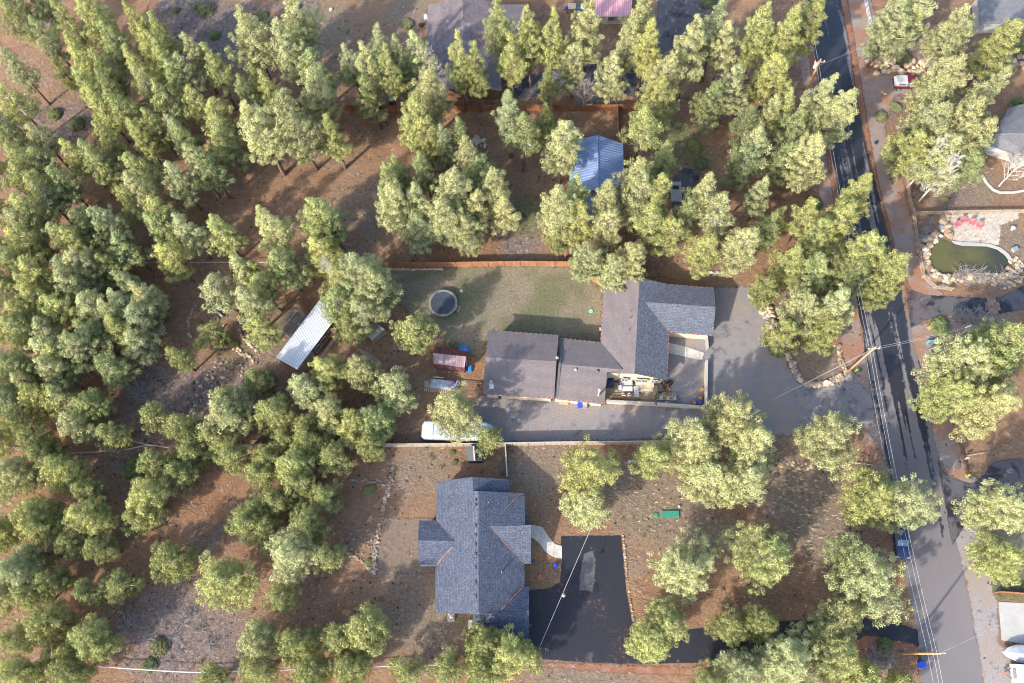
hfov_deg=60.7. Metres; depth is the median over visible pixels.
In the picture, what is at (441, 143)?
pine tree
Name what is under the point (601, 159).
house
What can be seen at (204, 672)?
rail fence
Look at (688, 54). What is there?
pine tree
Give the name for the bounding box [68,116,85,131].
green shrub
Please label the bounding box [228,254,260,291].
pine tree
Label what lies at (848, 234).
power line
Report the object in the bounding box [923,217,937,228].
bare shrub
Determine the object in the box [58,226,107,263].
pine tree
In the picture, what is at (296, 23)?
pine tree
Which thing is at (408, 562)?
dirt patio
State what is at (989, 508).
pine tree
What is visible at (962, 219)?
adirondack chair
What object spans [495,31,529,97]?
pine tree
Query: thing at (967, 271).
bare shrub
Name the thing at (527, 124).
pine tree
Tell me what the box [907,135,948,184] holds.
bare tree
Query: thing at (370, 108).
pine tree
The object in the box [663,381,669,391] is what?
firewood pile
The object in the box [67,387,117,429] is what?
pine tree
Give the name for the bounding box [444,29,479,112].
pine tree
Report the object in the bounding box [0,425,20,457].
pine tree
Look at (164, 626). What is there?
bare shrub
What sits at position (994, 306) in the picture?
brick crossing
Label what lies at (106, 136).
pine tree
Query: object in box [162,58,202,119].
pine tree
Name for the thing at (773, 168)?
pine tree
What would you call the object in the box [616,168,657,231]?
pine tree
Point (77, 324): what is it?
pine tree
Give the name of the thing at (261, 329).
pine tree
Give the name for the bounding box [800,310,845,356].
pine tree
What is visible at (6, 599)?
pine tree
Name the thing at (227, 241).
pine tree
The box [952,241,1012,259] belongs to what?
pond kerb
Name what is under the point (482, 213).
pine tree
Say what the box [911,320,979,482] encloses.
verge
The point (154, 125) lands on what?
pine tree
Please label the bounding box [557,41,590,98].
pine tree
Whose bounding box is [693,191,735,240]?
pine tree
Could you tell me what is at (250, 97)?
pine tree
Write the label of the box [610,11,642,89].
pine tree
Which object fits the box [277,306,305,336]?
dog run
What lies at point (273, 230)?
pine tree
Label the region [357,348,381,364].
plank pile
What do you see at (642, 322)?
house
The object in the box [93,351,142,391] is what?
pine tree
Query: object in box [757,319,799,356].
pine tree
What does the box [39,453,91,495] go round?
pine tree
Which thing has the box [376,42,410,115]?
pine tree
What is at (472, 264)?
board fence
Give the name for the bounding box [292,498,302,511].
green shrub
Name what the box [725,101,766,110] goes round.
board fence
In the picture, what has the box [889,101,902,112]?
green shrub
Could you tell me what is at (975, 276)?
bare shrub
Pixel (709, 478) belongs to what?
pine tree
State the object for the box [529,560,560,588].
planting bed
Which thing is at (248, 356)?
stone border
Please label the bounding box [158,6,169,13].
bare shrub
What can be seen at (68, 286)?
pine tree
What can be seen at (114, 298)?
pine tree
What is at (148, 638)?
bare shrub
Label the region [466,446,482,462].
shed
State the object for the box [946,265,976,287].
bare shrub
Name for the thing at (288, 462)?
pine tree
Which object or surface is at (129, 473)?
green shrub
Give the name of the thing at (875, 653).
bare shrub
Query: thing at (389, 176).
pine tree
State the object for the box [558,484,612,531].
pine tree
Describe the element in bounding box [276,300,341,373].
shed
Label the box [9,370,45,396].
pine tree
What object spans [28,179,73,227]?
pine tree
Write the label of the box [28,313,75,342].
pine tree
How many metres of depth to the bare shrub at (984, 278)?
129.44 m
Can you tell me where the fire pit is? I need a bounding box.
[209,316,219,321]
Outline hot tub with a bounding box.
[606,378,613,387]
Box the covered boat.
[1002,645,1023,662]
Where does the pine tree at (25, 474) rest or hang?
on the ground at (1002, 442)
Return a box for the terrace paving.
[950,212,1018,244]
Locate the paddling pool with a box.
[459,345,468,351]
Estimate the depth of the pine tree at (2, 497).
118.11 m
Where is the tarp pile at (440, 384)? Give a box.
[424,377,458,392]
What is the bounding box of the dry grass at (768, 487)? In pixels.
[44,5,992,643]
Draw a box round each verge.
[798,32,888,476]
[848,0,949,295]
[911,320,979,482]
[955,520,1023,682]
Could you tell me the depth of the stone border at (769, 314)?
128.38 m
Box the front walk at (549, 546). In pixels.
[531,525,561,558]
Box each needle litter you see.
[540,635,915,675]
[807,37,845,249]
[841,0,914,298]
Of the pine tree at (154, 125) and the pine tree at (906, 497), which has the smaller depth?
the pine tree at (906, 497)
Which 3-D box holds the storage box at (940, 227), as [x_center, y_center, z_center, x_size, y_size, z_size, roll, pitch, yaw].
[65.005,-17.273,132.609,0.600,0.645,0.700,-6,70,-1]
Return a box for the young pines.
[0,30,916,682]
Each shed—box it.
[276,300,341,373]
[366,322,386,343]
[433,346,467,372]
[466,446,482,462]
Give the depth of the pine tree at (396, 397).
119.12 m
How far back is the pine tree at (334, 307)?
121.01 m
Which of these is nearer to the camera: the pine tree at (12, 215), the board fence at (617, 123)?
the pine tree at (12, 215)
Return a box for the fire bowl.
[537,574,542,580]
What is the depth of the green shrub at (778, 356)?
126.50 m
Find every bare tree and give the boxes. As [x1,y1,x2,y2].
[317,254,336,284]
[418,46,441,79]
[569,74,597,106]
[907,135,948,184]
[918,153,964,201]
[998,153,1023,186]
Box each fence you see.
[72,444,244,454]
[86,664,435,672]
[117,262,310,265]
[246,440,677,447]
[295,104,641,111]
[376,261,601,286]
[459,379,482,382]
[504,444,507,477]
[616,104,618,141]
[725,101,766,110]
[864,0,872,33]
[906,172,953,290]
[911,209,1023,215]
[954,412,967,473]
[995,591,1023,593]
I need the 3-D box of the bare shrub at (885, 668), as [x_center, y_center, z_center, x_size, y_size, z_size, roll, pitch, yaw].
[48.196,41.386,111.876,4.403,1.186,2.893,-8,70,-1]
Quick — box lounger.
[634,386,638,396]
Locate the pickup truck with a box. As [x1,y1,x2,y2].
[891,75,924,90]
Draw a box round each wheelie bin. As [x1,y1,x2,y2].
[577,402,581,407]
[582,402,586,408]
[917,661,926,667]
[918,655,927,659]
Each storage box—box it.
[938,224,943,230]
[1011,246,1018,251]
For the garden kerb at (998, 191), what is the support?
on the ground at (1002, 442)
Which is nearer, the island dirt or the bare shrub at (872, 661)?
the bare shrub at (872, 661)
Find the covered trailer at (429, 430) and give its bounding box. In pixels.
[421,421,492,442]
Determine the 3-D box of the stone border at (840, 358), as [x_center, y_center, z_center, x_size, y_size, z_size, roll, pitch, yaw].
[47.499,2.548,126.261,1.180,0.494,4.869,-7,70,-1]
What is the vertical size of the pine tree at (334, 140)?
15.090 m
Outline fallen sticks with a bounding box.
[1,0,1016,682]
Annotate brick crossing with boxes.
[985,297,1000,315]
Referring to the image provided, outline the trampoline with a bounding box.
[429,290,456,315]
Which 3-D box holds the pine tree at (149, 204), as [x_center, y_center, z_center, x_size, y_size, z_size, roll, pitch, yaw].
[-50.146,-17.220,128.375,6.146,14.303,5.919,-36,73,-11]
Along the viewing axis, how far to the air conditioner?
114.94 m
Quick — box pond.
[929,239,1008,274]
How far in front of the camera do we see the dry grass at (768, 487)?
119.39 m
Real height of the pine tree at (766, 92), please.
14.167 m
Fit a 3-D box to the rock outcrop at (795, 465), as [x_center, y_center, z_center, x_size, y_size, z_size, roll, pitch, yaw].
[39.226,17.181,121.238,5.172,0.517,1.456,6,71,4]
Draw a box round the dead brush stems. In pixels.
[1,0,1011,682]
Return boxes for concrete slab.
[999,602,1023,643]
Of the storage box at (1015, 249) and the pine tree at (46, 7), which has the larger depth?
the pine tree at (46, 7)
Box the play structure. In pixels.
[565,0,585,13]
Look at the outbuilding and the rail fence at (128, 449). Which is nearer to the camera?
the rail fence at (128, 449)
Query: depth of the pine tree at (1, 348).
121.41 m
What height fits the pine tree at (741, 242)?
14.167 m
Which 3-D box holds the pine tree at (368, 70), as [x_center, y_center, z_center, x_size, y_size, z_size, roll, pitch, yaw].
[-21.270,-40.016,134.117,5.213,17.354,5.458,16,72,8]
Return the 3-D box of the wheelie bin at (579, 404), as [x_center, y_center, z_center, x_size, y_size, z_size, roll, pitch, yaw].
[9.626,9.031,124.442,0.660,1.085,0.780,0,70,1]
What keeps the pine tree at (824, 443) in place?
on the ground at (1002, 442)
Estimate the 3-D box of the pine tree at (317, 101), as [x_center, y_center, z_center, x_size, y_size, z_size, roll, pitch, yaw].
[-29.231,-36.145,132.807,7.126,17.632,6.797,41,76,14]
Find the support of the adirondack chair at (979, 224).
on the terrace paving
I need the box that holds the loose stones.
[0,0,921,679]
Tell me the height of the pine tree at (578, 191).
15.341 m
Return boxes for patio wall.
[607,360,707,408]
[705,337,708,349]
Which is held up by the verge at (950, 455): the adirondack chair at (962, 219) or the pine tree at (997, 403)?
the pine tree at (997, 403)
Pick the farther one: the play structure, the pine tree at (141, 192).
the play structure
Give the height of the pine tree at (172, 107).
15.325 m
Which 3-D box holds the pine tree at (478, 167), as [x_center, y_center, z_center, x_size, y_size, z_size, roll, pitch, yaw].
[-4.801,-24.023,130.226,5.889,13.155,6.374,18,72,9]
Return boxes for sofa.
[619,379,632,385]
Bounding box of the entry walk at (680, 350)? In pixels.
[669,343,703,359]
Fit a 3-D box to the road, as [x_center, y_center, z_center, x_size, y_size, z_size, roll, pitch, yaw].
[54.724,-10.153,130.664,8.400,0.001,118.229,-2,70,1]
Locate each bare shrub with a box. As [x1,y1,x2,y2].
[109,611,134,641]
[112,460,122,477]
[123,380,157,399]
[129,611,139,622]
[137,391,147,405]
[141,631,156,648]
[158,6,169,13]
[161,617,169,631]
[165,626,179,646]
[167,611,190,630]
[169,643,184,656]
[185,607,198,621]
[193,625,204,637]
[200,634,221,655]
[209,536,218,547]
[215,525,222,532]
[247,0,256,9]
[573,94,586,104]
[588,91,600,103]
[859,649,882,668]
[864,642,890,667]
[873,659,896,674]
[882,646,898,666]
[921,223,930,234]
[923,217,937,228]
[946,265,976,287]
[948,308,963,324]
[955,263,979,280]
[957,307,973,328]
[961,264,986,285]
[962,305,983,322]
[974,266,991,286]
[975,304,1001,325]
[988,266,1009,287]
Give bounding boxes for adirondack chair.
[953,220,960,227]
[960,216,967,223]
[968,218,975,225]
[975,221,983,228]
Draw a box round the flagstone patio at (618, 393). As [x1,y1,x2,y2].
[605,382,662,402]
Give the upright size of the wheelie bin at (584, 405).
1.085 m
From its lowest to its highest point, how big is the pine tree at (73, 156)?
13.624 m
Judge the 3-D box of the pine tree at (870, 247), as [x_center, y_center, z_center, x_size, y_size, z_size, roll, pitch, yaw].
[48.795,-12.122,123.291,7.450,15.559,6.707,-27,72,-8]
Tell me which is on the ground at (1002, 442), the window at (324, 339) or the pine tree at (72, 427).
the pine tree at (72, 427)
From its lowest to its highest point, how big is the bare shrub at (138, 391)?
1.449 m
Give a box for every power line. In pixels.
[540,527,591,644]
[818,61,871,343]
[866,358,926,648]
[870,354,932,650]
[872,348,936,651]
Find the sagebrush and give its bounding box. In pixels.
[2,0,1016,682]
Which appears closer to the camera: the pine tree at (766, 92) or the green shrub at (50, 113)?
the pine tree at (766, 92)
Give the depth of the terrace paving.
132.77 m
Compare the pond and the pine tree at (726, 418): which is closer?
the pine tree at (726, 418)
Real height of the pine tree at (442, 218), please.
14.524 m
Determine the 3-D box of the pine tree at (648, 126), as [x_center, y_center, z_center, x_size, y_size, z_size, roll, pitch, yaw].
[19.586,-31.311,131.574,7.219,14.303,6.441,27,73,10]
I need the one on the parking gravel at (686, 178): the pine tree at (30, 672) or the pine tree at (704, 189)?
the pine tree at (704, 189)
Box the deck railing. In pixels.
[606,393,656,400]
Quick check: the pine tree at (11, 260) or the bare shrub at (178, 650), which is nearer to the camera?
the bare shrub at (178, 650)
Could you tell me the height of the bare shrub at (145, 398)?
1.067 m
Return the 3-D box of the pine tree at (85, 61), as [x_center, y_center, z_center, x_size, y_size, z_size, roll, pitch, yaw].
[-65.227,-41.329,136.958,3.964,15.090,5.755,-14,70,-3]
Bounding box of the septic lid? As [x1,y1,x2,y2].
[661,511,678,517]
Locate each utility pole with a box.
[803,59,824,93]
[848,346,879,370]
[901,652,945,654]
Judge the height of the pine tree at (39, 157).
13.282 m
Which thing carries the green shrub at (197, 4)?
on the ground at (1002, 442)
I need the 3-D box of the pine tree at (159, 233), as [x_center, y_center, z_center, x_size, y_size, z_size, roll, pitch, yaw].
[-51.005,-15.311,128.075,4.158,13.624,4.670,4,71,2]
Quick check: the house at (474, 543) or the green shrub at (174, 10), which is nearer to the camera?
the house at (474, 543)
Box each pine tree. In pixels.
[0,0,50,53]
[0,43,50,105]
[0,81,49,136]
[0,111,40,156]
[0,160,28,198]
[0,199,19,229]
[0,236,26,268]
[0,245,46,286]
[0,270,23,308]
[0,309,27,347]
[0,313,47,355]
[0,344,25,384]
[0,348,43,391]
[0,382,46,425]
[0,385,18,415]
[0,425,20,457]
[0,455,49,495]
[0,477,23,507]
[0,512,27,555]
[0,544,53,602]
[0,576,21,621]
[0,652,51,682]
[1,222,60,268]
[2,142,49,178]
[2,207,52,253]
[4,294,59,340]
[5,192,60,236]
[7,159,53,199]
[8,493,71,540]
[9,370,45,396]
[11,272,54,303]
[15,282,69,324]
[16,381,68,422]
[17,253,67,298]
[17,512,63,548]
[17,597,80,648]
[22,168,72,214]
[23,0,63,33]
[23,334,69,372]
[24,123,72,171]
[26,145,71,190]
[28,14,71,69]
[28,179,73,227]
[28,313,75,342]
[31,354,86,395]
[38,292,93,334]
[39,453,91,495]
[40,221,88,257]
[42,379,86,418]
[43,163,92,211]
[43,336,92,378]
[49,0,97,58]
[49,254,90,289]
[50,324,113,375]
[52,266,106,304]
[55,409,99,444]
[58,138,105,186]
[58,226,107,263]
[61,30,105,74]
[61,245,113,297]
[61,495,118,538]
[65,612,125,663]
[67,45,109,92]
[67,203,111,248]
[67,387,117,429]
[70,66,110,114]
[71,317,117,355]
[73,0,132,50]
[75,288,104,325]
[77,138,119,183]
[83,84,130,143]
[84,149,125,194]
[85,204,139,247]
[87,47,132,102]
[91,120,128,163]
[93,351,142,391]
[94,67,132,119]
[96,19,139,81]
[96,298,137,328]
[101,89,146,143]
[103,314,136,350]
[106,229,154,271]
[106,287,138,319]
[109,269,155,300]
[115,185,154,224]
[117,151,167,200]
[119,169,175,219]
[119,326,163,365]
[120,43,167,110]
[121,0,161,63]
[121,297,166,340]
[124,477,171,525]
[125,117,165,167]
[127,280,170,324]
[130,63,168,113]
[136,22,172,80]
[138,107,177,156]
[142,211,181,249]
[143,194,188,240]
[146,10,187,64]
[149,37,190,92]
[150,77,192,134]
[150,241,195,283]
[161,160,201,210]
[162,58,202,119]
[162,114,196,151]
[169,118,204,159]
[170,50,210,100]
[170,212,211,259]
[178,31,218,93]
[180,83,214,125]
[181,142,225,198]
[194,149,236,199]
[194,549,261,613]
[196,385,254,442]
[198,41,238,110]
[198,271,240,314]
[201,96,242,142]
[204,118,248,172]
[205,213,248,256]
[224,4,278,81]
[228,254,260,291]
[229,285,274,326]
[233,73,264,117]
[236,99,289,176]
[236,614,280,662]
[242,312,283,352]
[248,270,283,311]
[253,391,296,438]
[254,204,295,260]
[257,69,286,123]
[264,242,313,292]
[264,523,319,586]
[266,87,330,170]
[269,16,313,93]
[274,443,316,490]
[280,0,326,68]
[285,372,328,410]
[295,47,340,104]
[295,65,344,133]
[295,197,342,253]
[301,235,344,279]
[307,353,348,391]
[307,392,348,437]
[317,198,350,251]
[317,257,359,301]
[318,283,355,335]
[320,112,353,169]
[334,252,391,315]
[336,43,362,98]
[336,407,368,450]
[338,600,392,657]
[343,296,388,336]
[344,353,385,393]
[352,74,388,129]
[352,260,403,318]
[354,40,385,109]
[355,401,397,446]
[364,22,396,85]
[369,365,420,416]
[373,178,419,238]
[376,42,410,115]
[376,161,405,205]
[386,154,412,197]
[389,34,413,76]
[389,309,439,355]
[396,57,418,101]
[396,94,437,160]
[400,29,437,80]
[401,181,433,223]
[401,211,436,254]
[407,66,455,123]
[408,114,448,173]
[411,150,439,199]
[422,196,474,246]
[427,380,482,445]
[429,165,475,219]
[431,123,456,176]
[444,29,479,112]
[446,214,488,257]
[447,116,475,169]
[452,134,483,180]
[459,187,499,235]
[460,39,490,112]
[462,153,500,199]
[471,166,513,219]
[474,623,537,682]
[482,0,515,78]
[490,89,523,158]
[490,195,522,237]
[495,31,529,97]
[504,110,542,172]
[514,3,544,87]
[536,183,582,239]
[538,5,569,87]
[540,120,585,185]
[556,434,622,500]
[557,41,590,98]
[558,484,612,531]
[562,199,595,247]
[563,172,591,223]
[567,0,604,80]
[568,240,605,282]
[589,207,626,255]
[590,178,624,233]
[592,50,629,103]
[595,251,627,294]
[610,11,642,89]
[611,156,653,219]
[612,240,647,283]
[616,104,663,161]
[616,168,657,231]
[618,0,660,42]
[623,617,672,664]
[624,200,668,245]
[627,439,676,480]
[631,17,662,92]
[634,74,677,136]
[641,52,687,115]
[641,172,673,219]
[642,595,689,651]
[646,524,717,605]
[647,139,681,191]
[648,217,690,257]
[651,416,721,473]
[669,13,708,101]
[670,198,700,241]
[676,446,740,509]
[679,171,717,222]
[681,231,720,279]
[688,78,726,135]
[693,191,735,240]
[695,0,739,82]
[699,388,766,450]
[702,19,736,82]
[709,644,776,682]
[713,520,794,595]
[715,63,748,121]
[717,453,770,508]
[718,145,765,192]
[718,225,764,276]
[723,415,776,476]
[727,124,773,169]
[728,104,758,148]
[736,0,774,80]
[742,175,771,223]
[743,52,792,110]
[751,93,782,143]
[751,211,782,253]
[751,628,831,682]
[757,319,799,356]
[764,139,800,188]
[765,3,802,77]
[765,87,795,142]
[766,243,804,290]
[772,106,810,148]
[775,281,826,336]
[777,130,827,192]
[784,197,819,244]
[784,614,860,682]
[786,251,834,294]
[787,0,827,68]
[792,410,867,483]
[795,215,835,260]
[798,72,839,136]
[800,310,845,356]
[807,87,859,155]
[807,197,859,258]
[813,282,855,330]
[813,591,864,644]
[822,531,872,579]
[823,254,877,303]
[824,546,913,628]
[828,227,889,281]
[833,655,887,682]
[835,172,872,223]
[836,466,896,529]
[858,271,899,312]
[859,0,915,67]
[860,249,912,301]
[871,469,943,534]
[877,0,938,57]
[880,128,935,181]
[895,99,954,156]
[902,52,973,115]
[907,72,950,131]
[907,367,982,423]
[908,129,965,196]
[910,327,999,388]
[918,3,975,74]
[920,94,986,156]
[940,147,984,191]
[947,371,1022,442]
[951,116,998,165]
[951,477,1023,535]
[953,65,1012,125]
[956,317,1023,388]
[964,17,1023,89]
[965,335,1023,393]
[965,528,1023,588]
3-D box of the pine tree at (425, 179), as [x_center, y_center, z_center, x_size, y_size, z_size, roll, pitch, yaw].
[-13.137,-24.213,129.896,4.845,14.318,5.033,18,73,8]
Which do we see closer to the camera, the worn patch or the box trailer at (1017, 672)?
the box trailer at (1017, 672)
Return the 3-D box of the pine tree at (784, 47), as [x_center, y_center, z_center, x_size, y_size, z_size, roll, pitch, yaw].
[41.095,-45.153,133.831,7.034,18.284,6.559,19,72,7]
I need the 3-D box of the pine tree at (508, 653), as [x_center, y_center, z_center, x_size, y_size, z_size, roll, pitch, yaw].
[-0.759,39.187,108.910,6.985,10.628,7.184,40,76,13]
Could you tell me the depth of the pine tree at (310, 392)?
119.00 m
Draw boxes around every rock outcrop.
[191,371,225,407]
[214,356,251,378]
[344,528,372,556]
[469,134,485,148]
[776,460,813,471]
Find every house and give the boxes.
[418,477,530,638]
[427,0,524,100]
[482,278,714,405]
[569,135,623,224]
[972,0,1023,33]
[986,104,1023,167]
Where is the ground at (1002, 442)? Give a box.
[0,0,1023,682]
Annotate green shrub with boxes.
[46,26,58,37]
[46,108,61,120]
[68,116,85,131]
[122,451,148,480]
[141,656,158,673]
[149,637,169,658]
[172,7,179,14]
[191,2,200,9]
[192,341,200,349]
[196,2,215,17]
[208,30,220,40]
[230,340,239,349]
[240,377,256,395]
[255,10,268,19]
[265,17,272,25]
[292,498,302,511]
[363,486,370,495]
[365,558,372,565]
[368,484,376,492]
[400,18,414,29]
[687,139,701,153]
[694,158,707,170]
[700,0,715,10]
[768,347,786,357]
[808,197,823,211]
[873,110,887,122]
[876,636,893,652]
[878,62,886,70]
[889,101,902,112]
[892,49,910,66]
[902,55,912,63]
[928,316,950,335]
[941,196,948,202]
[1008,97,1023,106]
[1011,38,1023,54]
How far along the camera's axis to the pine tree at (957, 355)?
114.36 m
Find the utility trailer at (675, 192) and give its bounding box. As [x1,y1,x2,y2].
[669,179,681,202]
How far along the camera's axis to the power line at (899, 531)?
112.68 m
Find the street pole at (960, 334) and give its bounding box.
[942,325,971,350]
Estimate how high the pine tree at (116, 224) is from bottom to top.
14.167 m
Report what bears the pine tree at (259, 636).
on the ground at (1002, 442)
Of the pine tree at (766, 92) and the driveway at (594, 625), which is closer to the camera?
the driveway at (594, 625)
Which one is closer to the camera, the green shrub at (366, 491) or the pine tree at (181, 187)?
the green shrub at (366, 491)
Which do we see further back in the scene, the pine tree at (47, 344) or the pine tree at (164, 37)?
the pine tree at (164, 37)
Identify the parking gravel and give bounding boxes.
[513,0,721,98]
[672,168,699,217]
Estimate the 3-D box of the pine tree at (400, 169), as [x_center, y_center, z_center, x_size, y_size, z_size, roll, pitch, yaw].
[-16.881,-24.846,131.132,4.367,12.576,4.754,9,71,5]
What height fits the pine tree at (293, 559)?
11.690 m
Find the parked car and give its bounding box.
[892,524,911,558]
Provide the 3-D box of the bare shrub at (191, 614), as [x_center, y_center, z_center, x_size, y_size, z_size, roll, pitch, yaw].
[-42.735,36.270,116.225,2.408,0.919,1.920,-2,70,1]
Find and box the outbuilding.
[592,0,631,23]
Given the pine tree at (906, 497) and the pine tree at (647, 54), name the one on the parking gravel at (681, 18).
the pine tree at (647, 54)
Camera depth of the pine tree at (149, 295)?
124.00 m
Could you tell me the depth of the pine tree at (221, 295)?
122.55 m
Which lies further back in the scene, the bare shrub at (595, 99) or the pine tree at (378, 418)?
the bare shrub at (595, 99)
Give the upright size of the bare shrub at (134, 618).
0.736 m
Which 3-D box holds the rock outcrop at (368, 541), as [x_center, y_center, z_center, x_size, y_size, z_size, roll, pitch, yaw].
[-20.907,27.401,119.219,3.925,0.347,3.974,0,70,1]
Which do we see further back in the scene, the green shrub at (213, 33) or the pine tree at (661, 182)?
the green shrub at (213, 33)
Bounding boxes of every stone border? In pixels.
[186,304,196,334]
[233,347,257,364]
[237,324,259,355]
[339,546,375,574]
[349,476,387,485]
[372,466,394,572]
[384,267,442,270]
[622,535,636,623]
[706,271,732,277]
[747,284,779,342]
[785,352,848,387]
[837,343,847,372]
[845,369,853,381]
[865,53,952,76]
[915,237,951,286]
[918,230,1015,284]
[938,212,953,239]
[949,48,1023,69]
[991,256,1023,288]
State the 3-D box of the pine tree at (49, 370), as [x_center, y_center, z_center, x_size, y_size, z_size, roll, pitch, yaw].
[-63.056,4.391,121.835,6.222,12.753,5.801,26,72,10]
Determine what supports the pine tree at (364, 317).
on the ground at (1002, 442)
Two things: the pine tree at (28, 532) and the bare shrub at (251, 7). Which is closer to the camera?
the pine tree at (28, 532)
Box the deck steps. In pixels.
[635,381,653,391]
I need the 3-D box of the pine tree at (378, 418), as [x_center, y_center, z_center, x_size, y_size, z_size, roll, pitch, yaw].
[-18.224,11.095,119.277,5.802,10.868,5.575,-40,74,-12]
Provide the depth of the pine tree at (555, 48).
131.95 m
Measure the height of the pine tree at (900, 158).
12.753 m
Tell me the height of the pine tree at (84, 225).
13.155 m
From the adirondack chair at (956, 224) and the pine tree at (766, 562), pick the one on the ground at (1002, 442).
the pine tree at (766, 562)
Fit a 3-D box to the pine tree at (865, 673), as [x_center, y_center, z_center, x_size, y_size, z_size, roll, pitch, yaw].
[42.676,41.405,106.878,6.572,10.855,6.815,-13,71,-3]
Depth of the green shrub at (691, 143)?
138.20 m
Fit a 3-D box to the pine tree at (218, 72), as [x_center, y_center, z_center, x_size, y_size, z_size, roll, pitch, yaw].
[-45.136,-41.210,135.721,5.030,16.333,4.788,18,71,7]
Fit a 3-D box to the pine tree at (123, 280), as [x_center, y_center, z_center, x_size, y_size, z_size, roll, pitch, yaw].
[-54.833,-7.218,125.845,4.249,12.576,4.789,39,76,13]
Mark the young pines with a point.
(256, 520)
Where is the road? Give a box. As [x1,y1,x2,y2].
[808,0,981,682]
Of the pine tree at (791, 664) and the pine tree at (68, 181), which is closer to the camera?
the pine tree at (791, 664)
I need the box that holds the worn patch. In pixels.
[579,551,595,591]
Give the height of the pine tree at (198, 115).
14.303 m
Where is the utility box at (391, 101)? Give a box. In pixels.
[388,98,394,104]
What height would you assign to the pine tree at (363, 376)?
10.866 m
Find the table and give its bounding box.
[622,386,631,391]
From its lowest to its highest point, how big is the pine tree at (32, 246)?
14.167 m
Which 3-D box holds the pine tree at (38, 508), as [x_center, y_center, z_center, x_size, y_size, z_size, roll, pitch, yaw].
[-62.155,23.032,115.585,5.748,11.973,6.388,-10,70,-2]
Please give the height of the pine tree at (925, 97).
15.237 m
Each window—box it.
[314,343,321,352]
[320,335,327,344]
[326,328,332,337]
[635,379,647,382]
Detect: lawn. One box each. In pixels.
[383,264,602,361]
[992,515,1023,592]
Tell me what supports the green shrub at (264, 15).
on the ground at (1002, 442)
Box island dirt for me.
[787,345,844,384]
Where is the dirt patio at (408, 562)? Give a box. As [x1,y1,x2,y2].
[376,517,434,573]
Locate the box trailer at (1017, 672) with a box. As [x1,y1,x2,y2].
[1003,664,1023,682]
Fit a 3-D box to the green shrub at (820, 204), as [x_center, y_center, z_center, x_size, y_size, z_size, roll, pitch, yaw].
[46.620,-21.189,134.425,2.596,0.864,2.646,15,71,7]
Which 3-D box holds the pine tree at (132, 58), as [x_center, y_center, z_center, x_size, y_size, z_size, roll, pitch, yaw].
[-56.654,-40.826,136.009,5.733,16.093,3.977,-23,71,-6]
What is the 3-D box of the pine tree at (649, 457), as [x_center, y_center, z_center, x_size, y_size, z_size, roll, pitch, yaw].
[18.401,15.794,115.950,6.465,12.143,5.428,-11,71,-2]
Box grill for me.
[657,384,662,392]
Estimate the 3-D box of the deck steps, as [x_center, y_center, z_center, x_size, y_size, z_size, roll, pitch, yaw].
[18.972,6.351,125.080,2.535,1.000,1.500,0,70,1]
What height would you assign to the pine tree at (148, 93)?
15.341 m
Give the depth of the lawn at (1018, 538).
117.07 m
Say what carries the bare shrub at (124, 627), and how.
on the ground at (1002, 442)
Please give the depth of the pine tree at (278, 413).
118.43 m
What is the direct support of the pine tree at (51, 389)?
on the ground at (1002, 442)
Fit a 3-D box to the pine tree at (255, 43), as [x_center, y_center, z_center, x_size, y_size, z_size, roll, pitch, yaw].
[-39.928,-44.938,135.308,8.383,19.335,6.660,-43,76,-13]
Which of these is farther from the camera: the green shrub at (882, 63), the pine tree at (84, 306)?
the green shrub at (882, 63)
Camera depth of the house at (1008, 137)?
133.66 m
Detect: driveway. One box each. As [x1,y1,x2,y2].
[474,285,875,441]
[529,535,918,663]
[906,285,1023,326]
[938,457,1023,543]
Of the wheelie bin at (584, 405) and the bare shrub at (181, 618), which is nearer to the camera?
the bare shrub at (181, 618)
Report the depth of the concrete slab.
113.75 m
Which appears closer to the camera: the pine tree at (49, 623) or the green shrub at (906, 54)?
the pine tree at (49, 623)
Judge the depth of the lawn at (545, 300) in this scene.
130.64 m
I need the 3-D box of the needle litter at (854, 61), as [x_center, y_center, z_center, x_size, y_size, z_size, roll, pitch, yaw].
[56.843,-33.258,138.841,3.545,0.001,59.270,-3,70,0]
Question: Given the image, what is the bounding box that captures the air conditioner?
[448,614,454,620]
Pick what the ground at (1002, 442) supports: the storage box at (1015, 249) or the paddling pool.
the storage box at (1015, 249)
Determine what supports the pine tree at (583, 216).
on the ground at (1002, 442)
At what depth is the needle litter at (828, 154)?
137.53 m
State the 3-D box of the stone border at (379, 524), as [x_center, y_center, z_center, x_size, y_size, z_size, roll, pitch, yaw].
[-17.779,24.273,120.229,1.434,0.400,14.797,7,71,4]
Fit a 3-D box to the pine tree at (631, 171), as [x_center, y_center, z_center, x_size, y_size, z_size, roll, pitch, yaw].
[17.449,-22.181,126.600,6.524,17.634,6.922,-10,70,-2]
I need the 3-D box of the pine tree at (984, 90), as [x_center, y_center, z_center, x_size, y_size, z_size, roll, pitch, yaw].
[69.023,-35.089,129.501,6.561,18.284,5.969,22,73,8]
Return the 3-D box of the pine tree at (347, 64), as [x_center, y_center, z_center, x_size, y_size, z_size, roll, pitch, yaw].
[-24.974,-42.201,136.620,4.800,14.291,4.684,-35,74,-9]
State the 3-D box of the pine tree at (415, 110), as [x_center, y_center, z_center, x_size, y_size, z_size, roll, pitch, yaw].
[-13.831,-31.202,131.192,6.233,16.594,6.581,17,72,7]
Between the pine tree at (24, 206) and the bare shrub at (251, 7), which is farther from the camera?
the bare shrub at (251, 7)
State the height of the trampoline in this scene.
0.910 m
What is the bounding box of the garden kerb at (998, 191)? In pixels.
[983,177,1023,193]
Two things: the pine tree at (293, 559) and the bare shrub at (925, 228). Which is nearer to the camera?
the pine tree at (293, 559)

